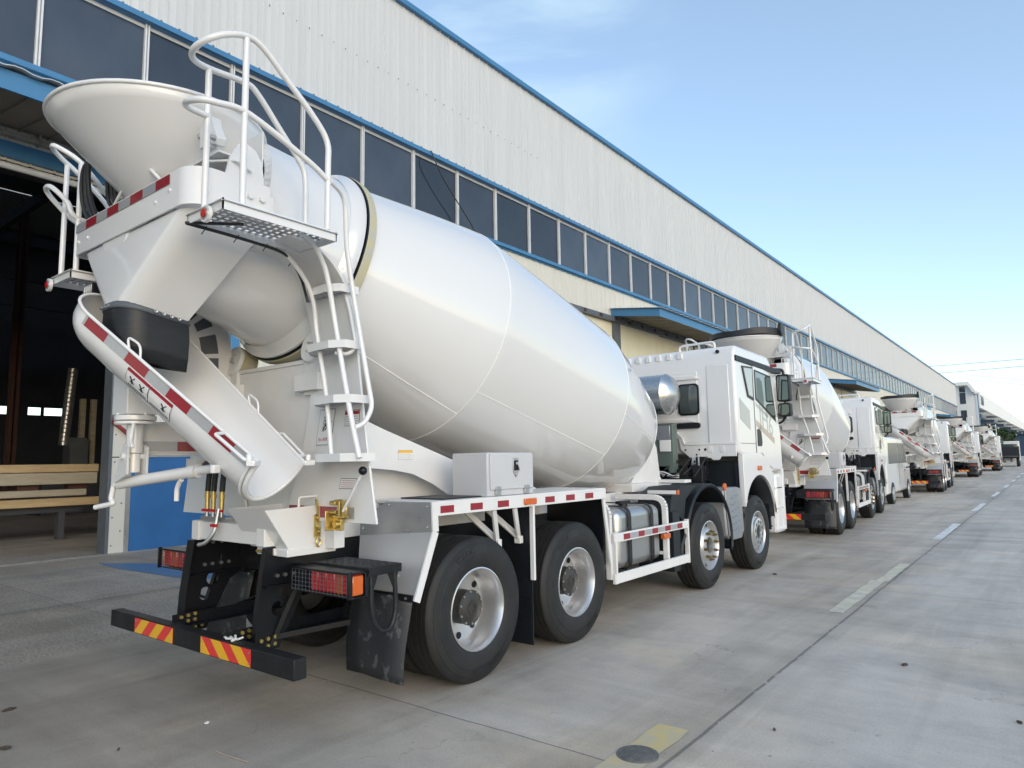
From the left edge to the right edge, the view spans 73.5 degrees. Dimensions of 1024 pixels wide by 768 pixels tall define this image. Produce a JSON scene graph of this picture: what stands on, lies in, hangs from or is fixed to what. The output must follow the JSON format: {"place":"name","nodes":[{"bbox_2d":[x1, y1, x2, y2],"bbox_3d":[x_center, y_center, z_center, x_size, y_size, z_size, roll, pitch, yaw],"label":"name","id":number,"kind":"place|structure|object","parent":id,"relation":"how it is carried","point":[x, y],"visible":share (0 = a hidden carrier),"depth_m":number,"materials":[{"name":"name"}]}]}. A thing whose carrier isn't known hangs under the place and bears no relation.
{"place":"outdoors","nodes":[
{"label":"outdoors","id":0,"kind":"place"},
{"bbox_2d":[0,456,1023,767],"bbox_3d":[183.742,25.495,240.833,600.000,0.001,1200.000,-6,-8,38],"label":"ground","id":1,"kind":"structure","parent":0,"point":[734,666],"depth_m":5.13,"materials":[{"name":"concrete"}]},
{"bbox_2d":[0,746,10,749],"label":"dry leaf","id":2,"kind":"object","parent":1,"relation":"on","point":[4,747],"visible":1,"depth_m":3.96,"materials":[{"name":"brown plant"}]},
{"bbox_2d":[2,707,16,711],"bbox_3d":[-3.374,2.177,4.601,0.039,0.015,0.096,-5,-7,31],"label":"dry leaf","id":3,"kind":"object","parent":1,"relation":"on","point":[7,709],"visible":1,"depth_m":4.59,"materials":[{"name":"brown plant"}]},
{"bbox_2d":[0,483,87,539],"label":"stack rack","id":4,"kind":"object","parent":1,"relation":"on","point":[59,511],"visible":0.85,"depth_m":15.56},
{"bbox_2d":[0,488,86,498],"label":"timber beam","id":5,"kind":"structure","parent":4,"relation":"on","point":[39,493],"depth_m":15.27,"materials":[{"name":"brown wood"}]},
{"bbox_2d":[0,472,97,485],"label":"timber beam","id":6,"kind":"structure","parent":4,"relation":"on","point":[17,479],"depth_m":15.33,"materials":[{"name":"brown wood"}]},
{"bbox_2d":[0,464,98,472],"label":"timber beam","id":7,"kind":"structure","parent":6,"relation":"on","point":[41,468],"depth_m":15.44,"materials":[{"name":"brown wood"}]},
{"bbox_2d":[0,496,98,508],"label":"timber beam","id":8,"kind":"structure","parent":4,"relation":"on","point":[42,502],"depth_m":15.30,"materials":[{"name":"beige wood"}]},
{"bbox_2d":[11,465,100,515],"bbox_3d":[-16.546,3.866,25.335,3.100,1.720,2.500,-6,-8,38],"label":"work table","id":9,"kind":"object","parent":1,"relation":"on","point":[92,489],"visible":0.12,"depth_m":24.42,"materials":[{"name":"brown wood"}]},
{"bbox_2d":[62,438,88,463],"bbox_3d":[-16.201,2.505,25.454,0.720,1.000,0.600,-6,-8,38],"label":"machine cabinet","id":10,"kind":"object","parent":9,"relation":"on","point":[75,450],"visible":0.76,"depth_m":25.23,"materials":[{"name":"grey metal"}]},
{"bbox_2d":[58,368,78,444],"bbox_3d":[-16.482,0.844,25.470,0.407,2.876,0.538,-6,-8,38],"label":"spiral duct","id":11,"kind":"object","parent":10,"relation":"on","point":[68,405],"visible":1,"depth_m":25.36,"materials":[{"name":"metal"}]},
{"bbox_2d":[78,399,86,437],"bbox_3d":[-16.163,2.648,25.665,0.320,4.200,0.320,-6,-8,38],"label":"steel post","id":12,"kind":"object","parent":1,"relation":"on","point":[82,418],"visible":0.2,"depth_m":25.76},
{"bbox_2d":[87,399,96,463],"bbox_3d":[-15.934,2.677,25.955,0.320,4.200,0.320,-6,-8,38],"label":"steel post","id":13,"kind":"object","parent":1,"relation":"on","point":[92,427],"visible":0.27,"depth_m":25.99,"materials":[{"name":"metal"}]},
{"bbox_2d":[0,545,186,566],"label":"threshold kerb","id":14,"kind":"structure","parent":1,"relation":"on","point":[48,560],"depth_m":12.23,"materials":[{"name":"concrete"}]},
{"bbox_2d":[99,563,212,578],"bbox_3d":[-5.671,2.994,11.482,4.400,0.001,1.640,-6,-8,38],"label":"painted floor patch","id":15,"kind":"object","parent":1,"relation":"on","point":[151,568],"visible":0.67,"depth_m":10.86,"materials":[{"name":"blue paint"}]},
{"bbox_2d":[216,751,247,761],"bbox_3d":[-1.554,2.062,3.795,0.272,0.007,0.011,-5,-7,31],"label":"straw","id":16,"kind":"object","parent":1,"relation":"on","point":[231,756],"visible":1,"depth_m":3.79,"materials":[{"name":"beige plant"}]},
{"bbox_2d":[42,30,792,685],"bbox_3d":[0.321,0.455,7.923,2.870,4.067,10.094,-6,-8,38],"label":"mixer truck","id":17,"kind":"object","parent":1,"relation":"on","point":[434,446],"visible":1,"depth_m":5.06,"materials":[{"name":"white paint"}]},
{"bbox_2d":[224,635,243,641],"bbox_3d":[-1.754,1.595,4.308,0.141,0.026,0.074,-6,-8,38],"label":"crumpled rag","id":18,"kind":"object","parent":17,"relation":"on","point":[234,638],"visible":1,"depth_m":4.29,"materials":[{"name":"white fabric"}]},
{"bbox_2d":[0,0,957,553],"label":"factory hall","id":19,"kind":"structure","parent":1,"relation":"on","point":[630,256],"depth_m":23.37,"materials":[{"name":"white paint"}]},
{"bbox_2d":[0,0,36,63],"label":"window","id":20,"kind":"structure","parent":19,"relation":"in","point":[17,17],"depth_m":12.41,"materials":[{"name":"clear glass"}]},
{"bbox_2d":[33,0,144,80],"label":"window","id":21,"kind":"structure","parent":19,"relation":"in","point":[78,40],"depth_m":13.32,"materials":[{"name":"blue glass"}]},
{"bbox_2d":[142,23,229,101],"bbox_3d":[-7.012,-6.465,14.855,0.090,1.860,1.893,-6,-8,38],"label":"window","id":22,"kind":"structure","parent":19,"relation":"in","point":[166,60],"depth_m":14.71,"materials":[{"name":"blue glass"}]},
{"bbox_2d":[229,64,300,156],"bbox_3d":[-5.845,-6.318,16.338,0.090,1.860,1.893,-6,-8,38],"label":"window","id":23,"kind":"structure","parent":19,"relation":"in","point":[285,106],"depth_m":16.55,"materials":[{"name":"blue glass"}]},
{"bbox_2d":[300,98,360,182],"bbox_3d":[-4.678,-6.172,17.822,0.090,1.860,1.893,-6,-8,38],"label":"window","id":24,"kind":"structure","parent":19,"relation":"in","point":[343,134],"depth_m":17.90,"materials":[{"name":"blue glass"}]},
{"bbox_2d":[360,126,410,206],"bbox_3d":[-3.511,-6.025,19.305,0.090,1.860,1.893,-6,-8,38],"label":"window","id":25,"kind":"structure","parent":19,"relation":"in","point":[385,164],"depth_m":19.28,"materials":[{"name":"blue glass"}]},
{"bbox_2d":[411,150,455,223],"bbox_3d":[-2.344,-5.879,20.788,0.090,1.860,1.893,-6,-8,38],"label":"window","id":26,"kind":"structure","parent":19,"relation":"in","point":[430,194],"depth_m":20.75,"materials":[{"name":"blue glass"}]},
{"bbox_2d":[431,151,473,230],"bbox_3d":[-1.673,-4.566,21.170,0.261,4.658,2.372,-6,-8,38],"label":"hanging cable","id":27,"kind":"object","parent":19,"relation":"hanging from","point":[450,191],"visible":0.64,"depth_m":20.92,"materials":[{"name":"black plastic"}]},
{"bbox_2d":[455,170,493,238],"bbox_3d":[-1.177,-5.732,22.272,0.090,1.860,1.893,-6,-8,38],"label":"window","id":28,"kind":"structure","parent":19,"relation":"in","point":[475,198],"depth_m":22.28,"materials":[{"name":"blue glass"}]},
{"bbox_2d":[493,189,527,251],"bbox_3d":[-0.011,-5.586,23.755,0.090,1.860,1.893,-6,-8,38],"label":"window","id":29,"kind":"structure","parent":19,"relation":"in","point":[510,214],"depth_m":23.74,"materials":[{"name":"blue glass"}]},
{"bbox_2d":[527,204,557,263],"bbox_3d":[1.156,-5.439,25.239,0.090,1.860,1.893,-6,-8,38],"label":"window","id":30,"kind":"structure","parent":19,"relation":"in","point":[542,227],"depth_m":25.23,"materials":[{"name":"blue glass"}]},
{"bbox_2d":[557,218,584,273],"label":"window","id":31,"kind":"structure","parent":19,"relation":"in","point":[570,239],"depth_m":26.71,"materials":[{"name":"blue glass"}]},
{"bbox_2d":[584,231,608,282],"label":"window","id":32,"kind":"structure","parent":19,"relation":"in","point":[595,249],"depth_m":28.20,"materials":[{"name":"blue glass"}]},
{"bbox_2d":[584,314,611,336],"bbox_3d":[3.188,0.915,27.108,0.046,7.320,3.990,-6,-8,38],"label":"sliding door","id":33,"kind":"structure","parent":19,"relation":"in","point":[606,326],"depth_m":28.30,"materials":[{"name":"beige metal"}]},
{"bbox_2d":[607,242,629,290],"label":"window","id":34,"kind":"structure","parent":19,"relation":"in","point":[618,259],"depth_m":29.68,"materials":[{"name":"blue glass"}]},
{"bbox_2d":[629,253,649,298],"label":"window","id":35,"kind":"structure","parent":19,"relation":"in","point":[638,267],"depth_m":31.16,"materials":[{"name":"blue glass"}]},
{"bbox_2d":[620,324,659,357],"bbox_3d":[5.732,1.224,30.245,0.046,7.320,3.990,-6,-8,38],"label":"sliding door","id":36,"kind":"structure","parent":19,"relation":"in","point":[634,342],"depth_m":30.42,"materials":[{"name":"beige metal"}]},
{"bbox_2d":[649,262,667,304],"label":"window","id":37,"kind":"structure","parent":19,"relation":"in","point":[657,275],"depth_m":32.66,"materials":[{"name":"blue glass"}]},
{"bbox_2d":[666,270,683,311],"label":"window","id":38,"kind":"structure","parent":19,"relation":"in","point":[675,299],"depth_m":34.13,"materials":[{"name":"blue glass"}]},
{"bbox_2d":[659,336,692,353],"bbox_3d":[8.181,1.542,33.456,0.046,7.320,3.990,-6,-8,38],"label":"sliding door","id":39,"kind":"structure","parent":19,"relation":"in","point":[666,345],"depth_m":33.16,"materials":[{"name":"beige metal"}]},
{"bbox_2d":[683,278,698,316],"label":"window","id":40,"kind":"structure","parent":19,"relation":"in","point":[690,290],"depth_m":35.63,"materials":[{"name":"blue glass"}]},
{"bbox_2d":[698,285,712,322],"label":"window","id":41,"kind":"structure","parent":19,"relation":"in","point":[704,295],"depth_m":37.10,"materials":[{"name":"blue glass"}]},
{"bbox_2d":[711,291,725,327],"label":"window","id":42,"kind":"structure","parent":19,"relation":"in","point":[718,305],"depth_m":38.59,"materials":[{"name":"blue glass"}]},
{"bbox_2d":[724,297,737,330],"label":"window","id":43,"kind":"structure","parent":19,"relation":"in","point":[730,306],"depth_m":40.07,"materials":[{"name":"blue glass"}]},
{"bbox_2d":[736,303,747,329],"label":"window","id":44,"kind":"structure","parent":19,"relation":"in","point":[742,318],"depth_m":41.50,"materials":[{"name":"blue glass"}]},
{"bbox_2d":[747,308,757,327],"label":"window","id":45,"kind":"structure","parent":19,"relation":"in","point":[752,316],"depth_m":43.00,"materials":[{"name":"blue glass"}]},
{"bbox_2d":[757,313,766,326],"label":"window","id":46,"kind":"structure","parent":19,"relation":"in","point":[762,321],"depth_m":44.50,"materials":[{"name":"blue glass"}]},
{"bbox_2d":[767,318,775,327],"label":"window","id":47,"kind":"structure","parent":19,"relation":"in","point":[770,323],"depth_m":45.96,"materials":[{"name":"blue glass"}]},
{"bbox_2d":[776,322,785,345],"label":"window","id":48,"kind":"structure","parent":19,"relation":"in","point":[783,340],"depth_m":47.99,"materials":[{"name":"blue glass"}]},
{"bbox_2d":[784,326,792,345],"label":"window","id":49,"kind":"structure","parent":19,"relation":"in","point":[788,342],"depth_m":48.84,"materials":[{"name":"blue glass"}]},
{"bbox_2d":[793,332,800,355],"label":"window","id":50,"kind":"structure","parent":19,"relation":"in","point":[796,351],"depth_m":50.36,"materials":[{"name":"blue glass"}]},
{"bbox_2d":[800,333,807,358],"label":"window","id":51,"kind":"structure","parent":19,"relation":"in","point":[803,339],"depth_m":51.95,"materials":[{"name":"blue glass"}]},
{"bbox_2d":[807,337,814,360],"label":"window","id":52,"kind":"structure","parent":19,"relation":"in","point":[812,342],"depth_m":53.12,"materials":[{"name":"blue glass"}]},
{"bbox_2d":[814,341,820,363],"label":"window","id":53,"kind":"structure","parent":19,"relation":"in","point":[818,343],"depth_m":55.23,"materials":[{"name":"blue glass"}]},
{"bbox_2d":[820,343,826,365],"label":"window","id":54,"kind":"structure","parent":19,"relation":"in","point":[822,347],"depth_m":56.38,"materials":[{"name":"blue glass"}]},
{"bbox_2d":[826,345,832,367],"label":"window","id":55,"kind":"structure","parent":19,"relation":"in","point":[828,350],"depth_m":57.88,"materials":[{"name":"blue glass"}]},
{"bbox_2d":[832,348,837,369],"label":"window","id":56,"kind":"structure","parent":19,"relation":"in","point":[834,352],"depth_m":59.36,"materials":[{"name":"blue glass"}]},
{"bbox_2d":[834,388,841,398],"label":"sliding door","id":57,"kind":"structure","parent":19,"relation":"in","point":[838,391],"depth_m":59.54,"materials":[{"name":"beige metal"}]},
{"bbox_2d":[837,351,843,372],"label":"window","id":58,"kind":"structure","parent":19,"relation":"in","point":[839,355],"depth_m":60.83,"materials":[{"name":"blue glass"}]},
{"bbox_2d":[842,353,847,373],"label":"window","id":59,"kind":"structure","parent":19,"relation":"in","point":[845,363],"depth_m":62.31,"materials":[{"name":"blue glass"}]},
{"bbox_2d":[842,390,853,398],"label":"sliding door","id":60,"kind":"structure","parent":19,"relation":"in","point":[843,392],"depth_m":61.53,"materials":[{"name":"beige metal"}]},
{"bbox_2d":[847,355,852,375],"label":"window","id":61,"kind":"structure","parent":19,"relation":"in","point":[850,371],"depth_m":63.81,"materials":[{"name":"blue glass"}]},
{"bbox_2d":[852,358,857,377],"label":"window","id":62,"kind":"structure","parent":19,"relation":"in","point":[854,365],"depth_m":65.29,"materials":[{"name":"blue glass"}]},
{"bbox_2d":[856,360,861,378],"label":"window","id":63,"kind":"structure","parent":19,"relation":"in","point":[859,375],"depth_m":66.79,"materials":[{"name":"blue glass"}]},
{"bbox_2d":[861,362,865,380],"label":"window","id":64,"kind":"structure","parent":19,"relation":"in","point":[862,364],"depth_m":68.28,"materials":[{"name":"blue glass"}]},
{"bbox_2d":[865,364,869,381],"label":"window","id":65,"kind":"structure","parent":19,"relation":"in","point":[866,366],"depth_m":69.74,"materials":[{"name":"blue glass"}]},
{"bbox_2d":[869,366,873,383],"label":"window","id":66,"kind":"structure","parent":19,"relation":"in","point":[870,368],"depth_m":71.26,"materials":[{"name":"blue glass"}]},
{"bbox_2d":[872,367,876,384],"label":"window","id":67,"kind":"structure","parent":19,"relation":"in","point":[874,370],"depth_m":72.72,"materials":[{"name":"blue glass"}]},
{"bbox_2d":[876,369,880,386],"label":"window","id":68,"kind":"structure","parent":19,"relation":"in","point":[877,371],"depth_m":74.17,"materials":[{"name":"blue glass"}]},
{"bbox_2d":[879,371,883,387],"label":"window","id":69,"kind":"structure","parent":19,"relation":"in","point":[881,373],"depth_m":75.69,"materials":[{"name":"blue glass"}]},
{"bbox_2d":[883,372,886,388],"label":"window","id":70,"kind":"structure","parent":19,"relation":"in","point":[884,375],"depth_m":77.16,"materials":[{"name":"blue glass"}]},
{"bbox_2d":[886,374,889,389],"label":"window","id":71,"kind":"structure","parent":19,"relation":"in","point":[887,376],"depth_m":78.66,"materials":[{"name":"blue glass"}]},
{"bbox_2d":[889,375,892,390],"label":"window","id":72,"kind":"structure","parent":19,"relation":"in","point":[890,377],"depth_m":80.12,"materials":[{"name":"blue glass"}]},
{"bbox_2d":[892,377,895,391],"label":"window","id":73,"kind":"structure","parent":19,"relation":"in","point":[893,379],"depth_m":81.64,"materials":[{"name":"blue glass"}]},
{"bbox_2d":[895,378,898,392],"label":"window","id":74,"kind":"structure","parent":19,"relation":"in","point":[896,380],"depth_m":83.12,"materials":[{"name":"blue glass"}]},
{"bbox_2d":[898,380,900,393],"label":"window","id":75,"kind":"structure","parent":19,"relation":"in","point":[899,384],"depth_m":84.59,"materials":[{"name":"blue glass"}]},
{"bbox_2d":[900,381,903,394],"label":"window","id":76,"kind":"structure","parent":19,"relation":"in","point":[902,391],"depth_m":86.02,"materials":[{"name":"blue glass"}]},
{"bbox_2d":[616,745,658,763],"bbox_3d":[0.685,2.025,3.739,0.230,0.030,0.230,-6,-8,38],"label":"manhole cover","id":77,"kind":"object","parent":1,"relation":"on","point":[639,754],"visible":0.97,"depth_m":3.72,"materials":[{"name":"metal"}]},
{"bbox_2d":[594,723,688,767],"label":"road marking","id":78,"kind":"object","parent":1,"relation":"on","point":[659,738],"visible":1,"depth_m":3.91,"materials":[{"name":"yellow paint"}]},
{"bbox_2d":[685,323,891,534],"bbox_3d":[7.170,1.307,16.924,2.870,4.148,10.105,-5,-8,35],"label":"mixer truck","id":79,"kind":"object","parent":1,"relation":"on","point":[834,462],"visible":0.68,"depth_m":13.79,"materials":[{"name":"metal"}]},
{"bbox_2d":[829,580,884,612],"bbox_3d":[4.003,2.431,7.910,0.169,0.001,2.200,-6,-8,38],"label":"road marking","id":80,"kind":"object","parent":1,"relation":"on","point":[848,602],"visible":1,"depth_m":7.79,"materials":[{"name":"beige paint"}]},
{"bbox_2d":[876,563,909,581],"bbox_3d":[5.258,2.580,9.428,0.146,0.001,1.750,-6,-8,38],"label":"road marking","id":81,"kind":"object","parent":1,"relation":"on","point":[893,572],"visible":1,"depth_m":9.36,"materials":[{"name":"beige paint"}]},
{"bbox_2d":[884,437,915,503],"bbox_3d":[12.862,3.056,24.493,2.356,2.240,5.610,-6,-8,36],"label":"parked van","id":82,"kind":"object","parent":1,"relation":"on","point":[898,473],"visible":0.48,"depth_m":23.57,"materials":[{"name":"white paint"}]},
{"bbox_2d":[880,391,955,491],"bbox_3d":[18.649,2.780,31.805,2.870,4.148,10.105,-5,-8,35],"label":"mixer truck","id":83,"kind":"object","parent":1,"relation":"on","point":[921,433],"visible":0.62,"depth_m":28.42,"materials":[{"name":"metal"}]},
{"bbox_2d":[933,524,959,539],"bbox_3d":[9.097,3.062,14.305,0.169,0.001,3.600,-6,-8,38],"label":"road marking","id":84,"kind":"object","parent":1,"relation":"on","point":[947,531],"visible":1,"depth_m":14.16,"materials":[{"name":"white paint"}]},
{"bbox_2d":[938,415,983,476],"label":"mixer truck","id":85,"kind":"object","parent":1,"relation":"on","point":[967,444],"visible":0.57,"depth_m":45.72,"materials":[{"name":"metal"}]},
{"bbox_2d":[971,503,985,510],"bbox_3d":[13.967,3.673,20.495,0.169,0.001,3.600,-6,-8,38],"label":"road marking","id":86,"kind":"object","parent":1,"relation":"on","point":[979,506],"visible":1,"depth_m":20.28,"materials":[{"name":"white paint"}]},
{"bbox_2d":[970,424,1003,470],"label":"mixer truck","id":87,"kind":"object","parent":1,"relation":"on","point":[991,450],"visible":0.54,"depth_m":60.42,"materials":[{"name":"metal"}]},
{"bbox_2d":[954,382,1023,455],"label":"distant workshop","id":88,"kind":"structure","parent":1,"relation":"on","point":[980,408],"depth_m":150.24,"materials":[{"name":"grey metal"}]},
{"bbox_2d":[959,387,964,391],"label":"window","id":89,"kind":"structure","parent":88,"relation":"in","point":[961,389],"depth_m":140.41,"materials":[{"name":"blue glass"}]},
{"bbox_2d":[959,393,965,403],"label":"window","id":90,"kind":"structure","parent":88,"relation":"in","point":[962,395],"depth_m":140.20,"materials":[{"name":"blue glass"}]},
{"bbox_2d":[961,410,967,421],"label":"window","id":91,"kind":"structure","parent":88,"relation":"in","point":[963,412],"depth_m":139.79,"materials":[{"name":"blue glass"}]},
{"bbox_2d":[988,425,1000,437],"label":"tree","id":92,"kind":"object","parent":1,"relation":"on","point":[998,431],"visible":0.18,"depth_m":105.93,"materials":[{"name":"plant"}]},
{"bbox_2d":[999,427,1010,461],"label":"tree","id":93,"kind":"object","parent":1,"relation":"on","point":[1004,433],"visible":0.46,"depth_m":111.52,"materials":[{"name":"green plant"}]},
{"bbox_2d":[1001,441,1020,466],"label":"dark truck","id":94,"kind":"object","parent":1,"relation":"on","point":[1010,450],"visible":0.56,"depth_m":77.80,"materials":[{"name":"black paint"}]},
{"bbox_2d":[1005,431,1016,461],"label":"tree","id":95,"kind":"object","parent":1,"relation":"on","point":[1013,436],"visible":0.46,"depth_m":118.29,"materials":[{"name":"green plant"}]},
{"bbox_2d":[0,0,1023,421],"label":"sky","id":96,"kind":"structure","parent":0,"point":[873,149],"materials":[{"name":"blue"}]},
{"bbox_2d":[930,359,1020,366],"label":"power line","id":97,"kind":"object","parent":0,"point":[978,362],"visible":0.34,"depth_m":144.70,"materials":[{"name":"black metal"}]},
{"bbox_2d":[945,366,1021,372],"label":"power line","id":98,"kind":"object","parent":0,"point":[984,369],"visible":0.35,"depth_m":144.07,"materials":[{"name":"black metal"}]}
]}

